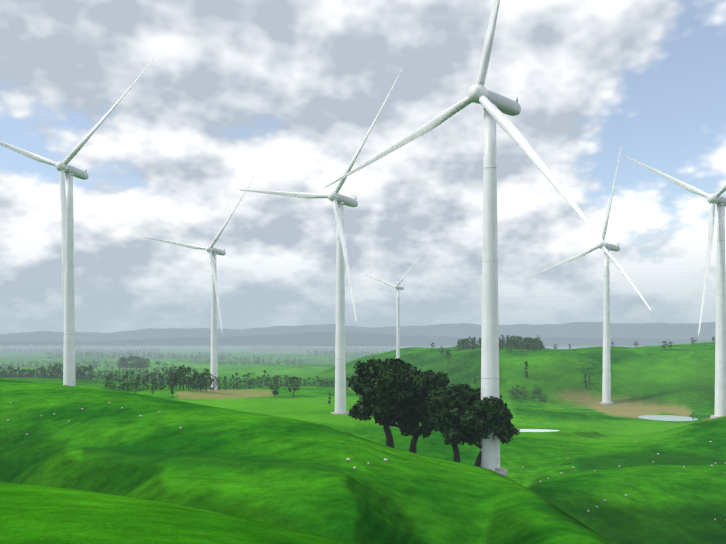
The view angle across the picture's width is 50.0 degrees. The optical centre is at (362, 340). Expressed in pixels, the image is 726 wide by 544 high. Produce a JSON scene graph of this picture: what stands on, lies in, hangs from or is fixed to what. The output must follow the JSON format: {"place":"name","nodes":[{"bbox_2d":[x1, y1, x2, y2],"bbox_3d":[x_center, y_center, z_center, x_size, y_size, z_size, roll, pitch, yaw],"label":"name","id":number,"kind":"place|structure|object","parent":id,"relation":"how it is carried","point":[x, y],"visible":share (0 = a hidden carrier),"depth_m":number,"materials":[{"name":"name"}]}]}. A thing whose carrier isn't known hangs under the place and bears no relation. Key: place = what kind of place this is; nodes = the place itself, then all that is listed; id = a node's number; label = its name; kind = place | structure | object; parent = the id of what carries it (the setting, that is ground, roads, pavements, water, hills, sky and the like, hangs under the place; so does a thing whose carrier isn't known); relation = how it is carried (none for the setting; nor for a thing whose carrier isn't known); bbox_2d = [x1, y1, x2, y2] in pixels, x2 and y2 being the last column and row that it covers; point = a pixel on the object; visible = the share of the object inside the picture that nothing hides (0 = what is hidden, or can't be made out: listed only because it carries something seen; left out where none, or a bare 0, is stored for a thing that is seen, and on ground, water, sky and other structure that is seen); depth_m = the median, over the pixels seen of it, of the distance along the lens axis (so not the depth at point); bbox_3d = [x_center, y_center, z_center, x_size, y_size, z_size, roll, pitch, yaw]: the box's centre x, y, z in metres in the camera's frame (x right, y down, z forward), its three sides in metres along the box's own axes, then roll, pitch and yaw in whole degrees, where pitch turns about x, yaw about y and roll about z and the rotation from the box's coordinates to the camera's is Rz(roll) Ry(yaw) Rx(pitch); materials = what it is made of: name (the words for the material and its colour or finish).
{"place":"outdoors","nodes":[
{"label":"outdoors","id":0,"kind":"place"},
{"bbox_2d":[0,332,714,345],"bbox_3d":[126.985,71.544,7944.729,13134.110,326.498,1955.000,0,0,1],"label":"hills","id":1,"kind":"structure","parent":0,"point":[328,339],"depth_m":7779.23,"materials":[{"name":"grey"}]},
{"bbox_2d":[0,322,715,341],"bbox_3d":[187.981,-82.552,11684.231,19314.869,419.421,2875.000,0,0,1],"label":"far mountains range","id":2,"kind":"structure","parent":0,"point":[627,330],"depth_m":11659.37,"materials":[{"name":"grey stone"}]},
{"bbox_2d":[0,342,725,543],"bbox_3d":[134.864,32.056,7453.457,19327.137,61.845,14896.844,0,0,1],"label":"grassy terrain","id":3,"kind":"structure","parent":0,"point":[251,465],"depth_m":171.49,"materials":[{"name":"green plant"}]},
{"bbox_2d":[0,60,152,385],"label":"turbine","id":4,"kind":"object","parent":3,"relation":"on","point":[64,169],"visible":0.92,"depth_m":290.44,"materials":[{"name":"white metal"}]},
{"bbox_2d":[0,355,348,405],"bbox_3d":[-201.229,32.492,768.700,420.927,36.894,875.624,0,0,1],"label":"tree belts","id":5,"kind":"object","parent":3,"relation":"on","point":[179,376],"visible":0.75,"depth_m":539.93,"materials":[{"name":"green plant"}]},
{"bbox_2d":[7,402,387,469],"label":"sheep flock","id":6,"kind":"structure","parent":3,"relation":"on","point":[347,459],"depth_m":178.94,"materials":[{"name":"white fur"}]},
{"bbox_2d":[145,174,255,389],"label":"turbine","id":7,"kind":"object","parent":3,"relation":"on","point":[212,251],"visible":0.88,"depth_m":518.06,"materials":[{"name":"white metal"}]},
{"bbox_2d":[237,69,401,413],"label":"turbine","id":8,"kind":"object","parent":3,"relation":"on","point":[338,200],"visible":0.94,"depth_m":296.77,"materials":[{"name":"white metal"}]},
{"bbox_2d":[0,344,655,369],"bbox_3d":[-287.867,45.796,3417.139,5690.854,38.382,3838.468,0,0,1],"label":"plain trees","id":9,"kind":"object","parent":3,"relation":"on","point":[161,356],"visible":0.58,"depth_m":3346.56,"materials":[{"name":"green plant"}]},
{"bbox_2d":[364,257,419,358],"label":"turbine","id":10,"kind":"object","parent":3,"relation":"on","point":[397,287],"visible":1,"depth_m":796.26,"materials":[{"name":"white metal"}]},
{"bbox_2d":[346,358,449,452],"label":"tree group","id":11,"kind":"object","parent":3,"relation":"on","point":[391,392],"visible":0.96,"depth_m":172.30,"materials":[{"name":"green plant"}]},
{"bbox_2d":[324,0,606,476],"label":"turbine","id":12,"kind":"object","parent":3,"relation":"on","point":[496,106],"visible":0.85,"depth_m":167.29,"materials":[{"name":"white metal"}]},
{"bbox_2d":[417,383,519,466],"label":"tree group","id":13,"kind":"object","parent":3,"relation":"on","point":[454,414],"visible":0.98,"depth_m":165.40,"materials":[{"name":"green plant"}]},
{"bbox_2d":[372,335,714,419],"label":"hill trees","id":14,"kind":"object","parent":3,"relation":"on","point":[527,343],"visible":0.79,"depth_m":728.57,"materials":[{"name":"green plant"}]},
{"bbox_2d":[528,143,652,404],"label":"turbine","id":15,"kind":"object","parent":3,"relation":"on","point":[606,388],"visible":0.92,"depth_m":568.21,"materials":[{"name":"white metal"}]},
{"bbox_2d":[625,156,725,418],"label":"turbine","id":16,"kind":"object","parent":3,"relation":"on","point":[713,199],"visible":0.94,"depth_m":309.38,"materials":[{"name":"white metal"}]},
{"bbox_2d":[0,0,725,333],"label":"sky","id":17,"kind":"structure","parent":0,"point":[285,93],"materials":[{"name":"white"}]},
{"bbox_2d":[518,429,558,431],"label":"pond water","id":18,"kind":"structure","parent":0,"point":[533,430],"depth_m":298.27,"materials":[{"name":"grey liquid"}]},
{"bbox_2d":[539,441,725,520],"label":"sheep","id":19,"kind":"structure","parent":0,"point":[619,466],"depth_m":212.30,"materials":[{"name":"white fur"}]},
{"bbox_2d":[639,415,697,420],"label":"pond water","id":20,"kind":"structure","parent":0,"point":[667,418],"depth_m":482.96,"materials":[{"name":"grey liquid"}]}
]}

